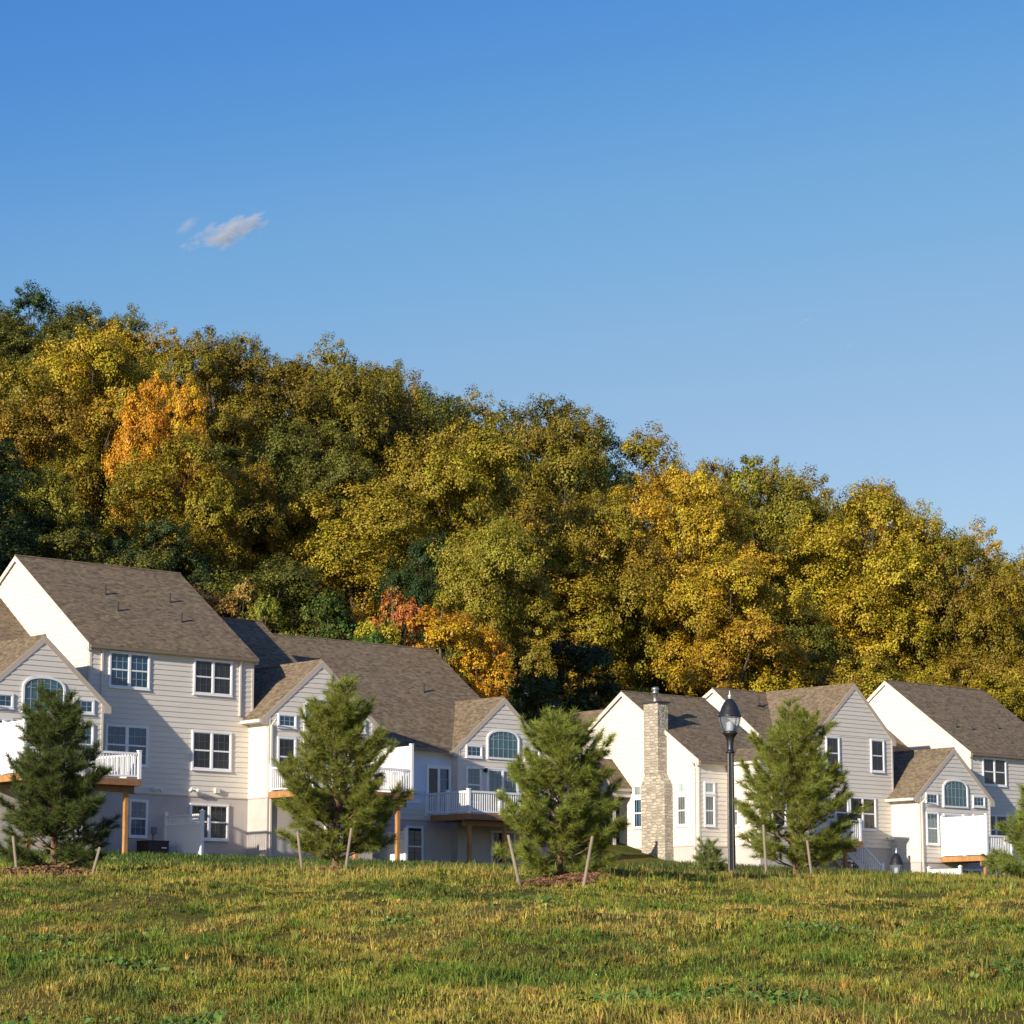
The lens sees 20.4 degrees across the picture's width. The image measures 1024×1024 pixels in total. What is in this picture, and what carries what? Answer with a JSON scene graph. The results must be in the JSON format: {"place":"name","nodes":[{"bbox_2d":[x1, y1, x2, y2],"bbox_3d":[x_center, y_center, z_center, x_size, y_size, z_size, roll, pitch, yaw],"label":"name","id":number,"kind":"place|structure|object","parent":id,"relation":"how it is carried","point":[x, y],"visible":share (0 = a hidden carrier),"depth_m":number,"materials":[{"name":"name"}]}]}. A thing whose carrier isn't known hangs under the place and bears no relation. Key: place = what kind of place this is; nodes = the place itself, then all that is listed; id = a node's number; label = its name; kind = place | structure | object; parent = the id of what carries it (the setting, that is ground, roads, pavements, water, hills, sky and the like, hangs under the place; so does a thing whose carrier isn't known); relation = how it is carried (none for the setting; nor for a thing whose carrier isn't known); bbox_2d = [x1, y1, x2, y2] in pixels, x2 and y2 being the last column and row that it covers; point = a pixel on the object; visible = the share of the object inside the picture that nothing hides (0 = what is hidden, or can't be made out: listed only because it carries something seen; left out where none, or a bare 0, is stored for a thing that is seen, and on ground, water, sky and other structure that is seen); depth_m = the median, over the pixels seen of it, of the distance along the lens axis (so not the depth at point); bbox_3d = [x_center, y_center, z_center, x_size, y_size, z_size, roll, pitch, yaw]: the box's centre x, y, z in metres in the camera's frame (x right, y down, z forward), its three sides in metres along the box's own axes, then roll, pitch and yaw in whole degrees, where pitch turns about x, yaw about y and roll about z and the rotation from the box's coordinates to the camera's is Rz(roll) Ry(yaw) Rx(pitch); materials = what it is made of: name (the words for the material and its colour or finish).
{"place":"outdoors","nodes":[
{"label":"outdoors","id":0,"kind":"place"},
{"bbox_2d":[0,614,1023,1023],"bbox_3d":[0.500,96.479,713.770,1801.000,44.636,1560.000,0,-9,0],"label":"ground","id":1,"kind":"structure","parent":0,"point":[638,856],"depth_m":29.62,"materials":[{"name":"green plant"}]},
{"bbox_2d":[0,500,40,576],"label":"forest tree","id":2,"kind":"object","parent":1,"relation":"on","point":[10,553],"visible":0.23,"depth_m":129.73,"materials":[{"name":"green plant"}]},
{"bbox_2d":[0,313,58,457],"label":"forest tree","id":3,"kind":"object","parent":1,"relation":"on","point":[7,331],"visible":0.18,"depth_m":183.49,"materials":[{"name":"green plant"}]},
{"bbox_2d":[5,279,74,351],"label":"forest tree","id":4,"kind":"object","parent":1,"relation":"on","point":[37,300],"visible":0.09,"depth_m":210.35,"materials":[{"name":"green plant"}]},
{"bbox_2d":[0,437,85,563],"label":"forest tree","id":5,"kind":"object","parent":1,"relation":"on","point":[8,487],"visible":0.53,"depth_m":135.80,"materials":[{"name":"green plant"}]},
{"bbox_2d":[0,353,106,553],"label":"forest tree","id":6,"kind":"object","parent":1,"relation":"on","point":[41,444],"visible":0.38,"depth_m":151.64,"materials":[{"name":"green plant"}]},
{"bbox_2d":[0,457,107,570],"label":"forest tree","id":7,"kind":"object","parent":1,"relation":"on","point":[50,485],"visible":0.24,"depth_m":138.21,"materials":[{"name":"green plant"}]},
{"bbox_2d":[24,298,126,368],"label":"forest tree","id":8,"kind":"object","parent":1,"relation":"on","point":[71,320],"visible":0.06,"depth_m":208.31,"materials":[{"name":"green plant"}]},
{"bbox_2d":[0,525,174,575],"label":"forest tree","id":9,"kind":"object","parent":1,"relation":"on","point":[86,541],"visible":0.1,"depth_m":133.77,"materials":[{"name":"green plant"}]},
{"bbox_2d":[16,313,174,527],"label":"forest tree","id":10,"kind":"object","parent":1,"relation":"on","point":[69,371],"visible":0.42,"depth_m":162.05,"materials":[{"name":"yellow plant"}]},
{"bbox_2d":[95,302,162,380],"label":"forest tree","id":11,"kind":"object","parent":1,"relation":"on","point":[132,324],"visible":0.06,"depth_m":209.91,"materials":[{"name":"green plant"}]},
{"bbox_2d":[58,452,221,551],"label":"forest tree","id":12,"kind":"object","parent":1,"relation":"on","point":[97,493],"visible":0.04,"depth_m":154.39,"materials":[{"name":"green plant"}]},
{"bbox_2d":[101,369,212,550],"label":"forest tree","id":13,"kind":"object","parent":1,"relation":"on","point":[182,405],"visible":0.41,"depth_m":151.62,"materials":[{"name":"orange plant"}]},
{"bbox_2d":[91,517,230,593],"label":"forest tree","id":14,"kind":"object","parent":1,"relation":"on","point":[166,527],"visible":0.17,"depth_m":142.26,"materials":[{"name":"green plant"}]},
{"bbox_2d":[93,425,258,589],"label":"forest tree","id":15,"kind":"object","parent":1,"relation":"on","point":[169,506],"visible":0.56,"depth_m":146.07,"materials":[{"name":"green plant"}]},
{"bbox_2d":[134,320,225,414],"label":"forest tree","id":16,"kind":"object","parent":1,"relation":"on","point":[165,343],"visible":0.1,"depth_m":207.20,"materials":[{"name":"green plant"}]},
{"bbox_2d":[163,809,204,854],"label":"yard fence","id":17,"kind":"object","parent":1,"relation":"on","point":[184,836],"visible":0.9,"depth_m":110.76,"materials":[{"name":"white plastic"}]},
{"bbox_2d":[107,442,299,554],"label":"forest tree","id":18,"kind":"object","parent":1,"relation":"on","point":[230,459],"visible":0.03,"depth_m":159.83,"materials":[{"name":"green plant"}]},
{"bbox_2d":[0,554,413,861],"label":"clapboard twin house","id":19,"kind":"structure","parent":1,"relation":"on","point":[191,700],"depth_m":113.66,"materials":[{"name":"paint"}]},
{"bbox_2d":[22,676,65,712],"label":"arched window","id":20,"kind":"structure","parent":19,"relation":"in","point":[28,688],"depth_m":107.23,"materials":[{"name":"glass"}]},
{"bbox_2d":[105,723,148,767],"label":"window","id":21,"kind":"structure","parent":19,"relation":"in","point":[118,737],"depth_m":111.21,"materials":[{"name":"glass"}]},
{"bbox_2d":[108,650,150,690],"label":"window","id":22,"kind":"structure","parent":19,"relation":"in","point":[127,670],"depth_m":111.64,"materials":[{"name":"glass"}]},
{"bbox_2d":[128,799,147,838],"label":"window","id":23,"kind":"structure","parent":19,"relation":"in","point":[137,809],"depth_m":111.10,"materials":[{"name":"glass"}]},
{"bbox_2d":[189,803,228,841],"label":"window","id":24,"kind":"structure","parent":19,"relation":"in","point":[216,816],"depth_m":113.43,"materials":[{"name":"white plastic"}]},
{"bbox_2d":[191,730,231,771],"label":"window","id":25,"kind":"structure","parent":19,"relation":"in","point":[211,750],"depth_m":113.76,"materials":[{"name":"glass"}]},
{"bbox_2d":[193,658,232,697],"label":"window","id":26,"kind":"structure","parent":19,"relation":"in","point":[211,677],"depth_m":114.23,"materials":[{"name":"glass"}]},
{"bbox_2d":[142,325,289,469],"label":"forest tree","id":27,"kind":"object","parent":1,"relation":"on","point":[217,367],"visible":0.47,"depth_m":177.97,"materials":[{"name":"green plant"}]},
{"bbox_2d":[180,330,283,417],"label":"forest tree","id":28,"kind":"object","parent":1,"relation":"on","point":[258,352],"visible":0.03,"depth_m":210.32,"materials":[{"name":"green plant"}]},
{"bbox_2d":[207,575,266,623],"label":"forest tree","id":29,"kind":"object","parent":1,"relation":"on","point":[244,591],"visible":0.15,"depth_m":136.58,"materials":[{"name":"orange plant"}]},
{"bbox_2d":[183,453,304,620],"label":"forest tree","id":30,"kind":"object","parent":1,"relation":"on","point":[259,489],"visible":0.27,"depth_m":151.14,"materials":[{"name":"green plant"}]},
{"bbox_2d":[239,594,297,634],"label":"forest tree","id":31,"kind":"object","parent":1,"relation":"on","point":[264,609],"visible":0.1,"depth_m":133.64,"materials":[{"name":"green plant"}]},
{"bbox_2d":[192,551,354,639],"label":"forest tree","id":32,"kind":"object","parent":1,"relation":"on","point":[297,579],"visible":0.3,"depth_m":140.88,"materials":[{"name":"green plant"}]},
{"bbox_2d":[225,352,391,493],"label":"forest tree","id":33,"kind":"object","parent":1,"relation":"on","point":[342,386],"visible":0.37,"depth_m":181.82,"materials":[{"name":"green plant"}]},
{"bbox_2d":[233,415,395,612],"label":"forest tree","id":34,"kind":"object","parent":1,"relation":"on","point":[303,457],"visible":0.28,"depth_m":155.78,"materials":[{"name":"green plant"}]},
{"bbox_2d":[298,588,365,640],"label":"forest tree","id":35,"kind":"object","parent":1,"relation":"on","point":[321,607],"visible":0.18,"depth_m":134.75,"materials":[{"name":"green plant"}]},
{"bbox_2d":[281,331,393,457],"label":"forest tree","id":36,"kind":"object","parent":1,"relation":"on","point":[329,357],"visible":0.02,"depth_m":207.26,"materials":[{"name":"green plant"}]},
{"bbox_2d":[268,670,418,866],"bbox_3d":[-3.097,4.779,51.967,2.823,3.878,3.060,0,-9,0],"label":"young pine","id":37,"kind":"object","parent":1,"relation":"on","point":[340,719],"visible":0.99,"depth_m":51.54,"materials":[{"name":"green plant"}]},
{"bbox_2d":[256,471,450,640],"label":"forest tree","id":38,"kind":"object","parent":1,"relation":"on","point":[357,570],"visible":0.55,"depth_m":151.49,"materials":[{"name":"yellow plant"}]},
{"bbox_2d":[352,617,401,644],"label":"forest tree","id":39,"kind":"object","parent":1,"relation":"on","point":[369,626],"visible":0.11,"depth_m":134.52,"materials":[{"name":"yellow plant"}]},
{"bbox_2d":[330,359,443,512],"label":"forest tree","id":40,"kind":"object","parent":1,"relation":"on","point":[402,421],"visible":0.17,"depth_m":187.21,"materials":[{"name":"green plant"}]},
{"bbox_2d":[372,827,408,861],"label":"yard fence","id":41,"kind":"object","parent":1,"relation":"on","point":[389,854],"visible":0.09,"depth_m":117.69,"materials":[{"name":"white plastic"}]},
{"bbox_2d":[362,586,427,647],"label":"forest tree","id":42,"kind":"object","parent":1,"relation":"on","point":[400,604],"visible":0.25,"depth_m":136.36,"materials":[{"name":"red plant"}]},
{"bbox_2d":[354,361,436,467],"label":"forest tree","id":43,"kind":"object","parent":1,"relation":"on","point":[413,383],"visible":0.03,"depth_m":210.28,"materials":[{"name":"green plant"}]},
{"bbox_2d":[272,633,580,864],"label":"clapboard house","id":44,"kind":"structure","parent":1,"relation":"on","point":[449,723],"depth_m":126.19,"materials":[{"name":"paint"}]},
{"bbox_2d":[406,826,423,861],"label":"window","id":45,"kind":"structure","parent":44,"relation":"in","point":[415,833],"depth_m":123.36,"materials":[{"name":"white plastic"}]},
{"bbox_2d":[426,765,451,814],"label":"patio door","id":46,"kind":"structure","parent":44,"relation":"in","point":[438,777],"depth_m":124.58,"materials":[{"name":"white glass"}]},
{"bbox_2d":[486,767,518,814],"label":"patio door","id":47,"kind":"structure","parent":44,"relation":"in","point":[496,778],"depth_m":126.32,"materials":[{"name":"white glass"}]},
{"bbox_2d":[487,730,519,760],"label":"arched window","id":48,"kind":"structure","parent":44,"relation":"in","point":[501,744],"depth_m":126.78,"materials":[{"name":"glass"}]},
{"bbox_2d":[370,529,483,674],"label":"forest tree","id":49,"kind":"object","parent":1,"relation":"on","point":[420,589],"visible":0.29,"depth_m":146.29,"materials":[{"name":"green plant"}]},
{"bbox_2d":[406,604,495,680],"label":"forest tree","id":50,"kind":"object","parent":1,"relation":"on","point":[448,628],"visible":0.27,"depth_m":134.91,"materials":[{"name":"orange plant"}]},
{"bbox_2d":[406,381,495,465],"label":"forest tree","id":51,"kind":"object","parent":1,"relation":"on","point":[441,407],"visible":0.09,"depth_m":206.82,"materials":[{"name":"green plant"}]},
{"bbox_2d":[376,413,552,651],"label":"forest tree","id":52,"kind":"object","parent":1,"relation":"on","point":[452,475],"visible":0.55,"depth_m":158.91,"materials":[{"name":"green plant"}]},
{"bbox_2d":[455,624,518,703],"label":"forest tree","id":53,"kind":"object","parent":1,"relation":"on","point":[494,645],"visible":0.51,"depth_m":135.40,"materials":[{"name":"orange plant"}]},
{"bbox_2d":[441,383,532,549],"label":"forest tree","id":54,"kind":"object","parent":1,"relation":"on","point":[485,412],"visible":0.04,"depth_m":211.07,"materials":[{"name":"green plant"}]},
{"bbox_2d":[424,507,568,692],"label":"forest tree","id":55,"kind":"object","parent":1,"relation":"on","point":[485,604],"visible":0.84,"depth_m":143.01,"materials":[{"name":"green plant"}]},
{"bbox_2d":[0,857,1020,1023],"bbox_3d":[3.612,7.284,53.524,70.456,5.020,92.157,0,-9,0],"label":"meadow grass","id":56,"kind":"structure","parent":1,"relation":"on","point":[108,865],"depth_m":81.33,"materials":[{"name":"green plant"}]},
{"bbox_2d":[0,847,1021,878],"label":"yard grass","id":57,"kind":"structure","parent":1,"relation":"on","point":[206,857],"depth_m":106.02,"materials":[{"name":"green plant"}]},
{"bbox_2d":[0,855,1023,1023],"bbox_3d":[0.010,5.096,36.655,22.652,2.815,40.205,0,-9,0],"label":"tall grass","id":58,"kind":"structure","parent":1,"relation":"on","point":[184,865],"depth_m":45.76,"materials":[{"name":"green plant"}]},
{"bbox_2d":[0,890,1023,1023],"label":"weeds","id":59,"kind":"object","parent":1,"relation":"on","point":[768,994],"visible":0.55,"depth_m":21.10,"materials":[{"name":"green plant"}]},
{"bbox_2d":[497,674,567,729],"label":"forest tree","id":60,"kind":"object","parent":1,"relation":"on","point":[527,684],"visible":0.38,"depth_m":140.44,"materials":[{"name":"green plant"}]},
{"bbox_2d":[437,539,634,714],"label":"forest tree","id":61,"kind":"object","parent":1,"relation":"on","point":[578,605],"visible":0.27,"depth_m":162.08,"materials":[{"name":"green plant"}]},
{"bbox_2d":[483,393,592,702],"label":"forest tree","id":62,"kind":"object","parent":1,"relation":"on","point":[545,407],"visible":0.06,"depth_m":209.22,"materials":[{"name":"green plant"}]},
{"bbox_2d":[497,400,630,579],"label":"forest tree","id":63,"kind":"object","parent":1,"relation":"on","point":[564,457],"visible":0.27,"depth_m":187.16,"materials":[{"name":"green plant"}]},
{"bbox_2d":[530,633,620,715],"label":"forest tree","id":64,"kind":"object","parent":1,"relation":"on","point":[595,656],"visible":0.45,"depth_m":150.16,"materials":[{"name":"green plant"}]},
{"bbox_2d":[523,416,647,543],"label":"forest tree","id":65,"kind":"object","parent":1,"relation":"on","point":[612,469],"visible":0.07,"depth_m":208.66,"materials":[{"name":"green plant"}]},
{"bbox_2d":[521,486,680,716],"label":"forest tree","id":66,"kind":"object","parent":1,"relation":"on","point":[580,523],"visible":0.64,"depth_m":164.94,"materials":[{"name":"green plant"}]},
{"bbox_2d":[589,419,697,660],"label":"forest tree","id":67,"kind":"object","parent":1,"relation":"on","point":[641,450],"visible":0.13,"depth_m":209.52,"materials":[{"name":"green plant"}]},
{"bbox_2d":[587,459,760,695],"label":"forest tree","id":68,"kind":"object","parent":1,"relation":"on","point":[703,530],"visible":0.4,"depth_m":178.30,"materials":[{"name":"yellow plant"}]},
{"bbox_2d":[550,687,809,866],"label":"chimney house","id":69,"kind":"structure","parent":1,"relation":"on","point":[668,754],"depth_m":131.70,"materials":[{"name":"paint"}]},
{"bbox_2d":[645,456,758,554],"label":"forest tree","id":70,"kind":"object","parent":1,"relation":"on","point":[723,469],"visible":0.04,"depth_m":205.25,"materials":[{"name":"green plant"}]},
{"bbox_2d":[687,836,727,875],"bbox_3d":[3.729,6.609,53.648,0.794,1.026,0.818,-4,-10,24],"label":"young pine","id":71,"kind":"object","parent":1,"relation":"on","point":[707,855],"visible":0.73,"depth_m":53.58,"materials":[{"name":"green plant"}]},
{"bbox_2d":[718,691,741,873],"bbox_3d":[4.450,5.915,57.800,0.475,4.585,0.475,0,-9,0],"label":"street lamp","id":72,"kind":"object","parent":1,"relation":"on","point":[729,708],"visible":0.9,"depth_m":57.86,"materials":[{"name":"black metal"}]},
{"bbox_2d":[643,540,821,696],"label":"forest tree","id":73,"kind":"object","parent":1,"relation":"on","point":[711,601],"visible":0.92,"depth_m":163.17,"materials":[{"name":"yellow plant"}]},
{"bbox_2d":[713,455,809,580],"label":"forest tree","id":74,"kind":"object","parent":1,"relation":"on","point":[773,473],"visible":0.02,"depth_m":210.90,"materials":[{"name":"green plant"}]},
{"bbox_2d":[694,454,839,649],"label":"forest tree","id":75,"kind":"object","parent":1,"relation":"on","point":[779,518],"visible":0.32,"depth_m":190.99,"materials":[{"name":"green plant"}]},
{"bbox_2d":[683,584,853,696],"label":"forest tree","id":76,"kind":"object","parent":1,"relation":"on","point":[824,643],"visible":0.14,"depth_m":178.78,"materials":[{"name":"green plant"}]},
{"bbox_2d":[702,683,896,871],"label":"two window gable house","id":77,"kind":"structure","parent":1,"relation":"on","point":[861,740],"depth_m":140.04,"materials":[{"name":"paint"}]},
{"bbox_2d":[849,797,876,830],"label":"window","id":78,"kind":"structure","parent":77,"relation":"in","point":[869,822],"depth_m":139.48,"materials":[{"name":"white plastic"}]},
{"bbox_2d":[870,739,884,772],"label":"window","id":79,"kind":"structure","parent":77,"relation":"in","point":[877,750],"depth_m":140.51,"materials":[{"name":"glass"}]},
{"bbox_2d":[731,694,872,874],"bbox_3d":[5.466,5.290,54.109,2.883,3.624,2.858,-7,-12,38],"label":"young pine","id":80,"kind":"object","parent":1,"relation":"on","point":[809,791],"visible":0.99,"depth_m":53.47,"materials":[{"name":"green plant"}]},
{"bbox_2d":[759,462,873,601],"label":"forest tree","id":81,"kind":"object","parent":1,"relation":"on","point":[843,517],"visible":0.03,"depth_m":206.23,"materials":[{"name":"green plant"}]},
{"bbox_2d":[768,647,913,699],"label":"forest tree","id":82,"kind":"object","parent":1,"relation":"on","point":[838,675],"visible":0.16,"depth_m":166.89,"materials":[{"name":"yellow plant"}]},
{"bbox_2d":[773,482,957,681],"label":"forest tree","id":83,"kind":"object","parent":1,"relation":"on","point":[863,612],"visible":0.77,"depth_m":184.21,"materials":[{"name":"yellow plant"}]},
{"bbox_2d":[826,477,928,665],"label":"forest tree","id":84,"kind":"object","parent":1,"relation":"on","point":[867,486],"depth_m":210.88,"materials":[{"name":"green plant"}]},
{"bbox_2d":[874,498,982,680],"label":"forest tree","id":85,"kind":"object","parent":1,"relation":"on","point":[935,524],"visible":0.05,"depth_m":206.10,"materials":[{"name":"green plant"}]},
{"bbox_2d":[867,680,1023,876],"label":"arched window twin house","id":86,"kind":"structure","parent":1,"relation":"on","point":[958,763],"depth_m":144.49,"materials":[{"name":"paint"}]},
{"bbox_2d":[942,779,968,808],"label":"arched window","id":87,"kind":"structure","parent":86,"relation":"in","point":[955,792],"depth_m":141.23,"materials":[{"name":"glass"}]},
{"bbox_2d":[982,757,1007,787],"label":"window","id":88,"kind":"structure","parent":86,"relation":"in","point":[994,770],"depth_m":145.47,"materials":[{"name":"glass"}]},
{"bbox_2d":[884,527,1023,686],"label":"forest tree","id":89,"kind":"object","parent":1,"relation":"on","point":[983,571],"visible":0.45,"depth_m":184.78,"materials":[{"name":"green plant"}]},
{"bbox_2d":[902,649,1023,721],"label":"forest tree","id":90,"kind":"object","parent":1,"relation":"on","point":[943,674],"visible":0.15,"depth_m":172.07,"materials":[{"name":"yellow plant"}]},
{"bbox_2d":[931,515,1023,649],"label":"forest tree","id":91,"kind":"object","parent":1,"relation":"on","point":[994,544],"visible":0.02,"depth_m":206.17,"materials":[{"name":"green plant"}]},
{"bbox_2d":[942,564,1023,699],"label":"forest tree","id":92,"kind":"object","parent":1,"relation":"on","point":[991,608],"visible":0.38,"depth_m":182.02,"materials":[{"name":"yellow plant"}]},
{"bbox_2d":[979,782,1023,878],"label":"young pine","id":93,"kind":"object","parent":1,"relation":"on","point":[1006,864],"visible":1,"depth_m":55.62,"materials":[{"name":"green plant"}]},
{"bbox_2d":[0,0,1023,706],"label":"sky","id":94,"kind":"structure","parent":0,"point":[792,230],"materials":[{"name":"blue"}]},
{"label":"mulch","id":95,"kind":"structure","parent":0,"visible":0},
{"bbox_2d":[1,865,109,876],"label":"mulch chips","id":96,"kind":"object","parent":95,"relation":"on","point":[58,868],"visible":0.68,"depth_m":48.49,"materials":[{"name":"brown wood"}]},
{"bbox_2d":[0,677,124,869],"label":"young pine","id":97,"kind":"object","parent":95,"relation":"on","point":[54,783],"visible":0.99,"depth_m":49.54,"materials":[{"name":"green plant"}]},
{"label":"mulch","id":98,"kind":"structure","parent":0,"visible":0},
{"bbox_2d":[490,705,633,876],"bbox_3d":[0.786,4.442,45.022,2.343,2.916,2.579,0,-9,0],"label":"young pine","id":99,"kind":"object","parent":98,"relation":"on","point":[558,742],"visible":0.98,"depth_m":44.68,"materials":[{"name":"green plant"}]},
{"bbox_2d":[516,871,611,886],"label":"mulch chips","id":100,"kind":"object","parent":98,"relation":"on","point":[547,880],"visible":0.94,"depth_m":43.90,"materials":[{"name":"brown wood"}]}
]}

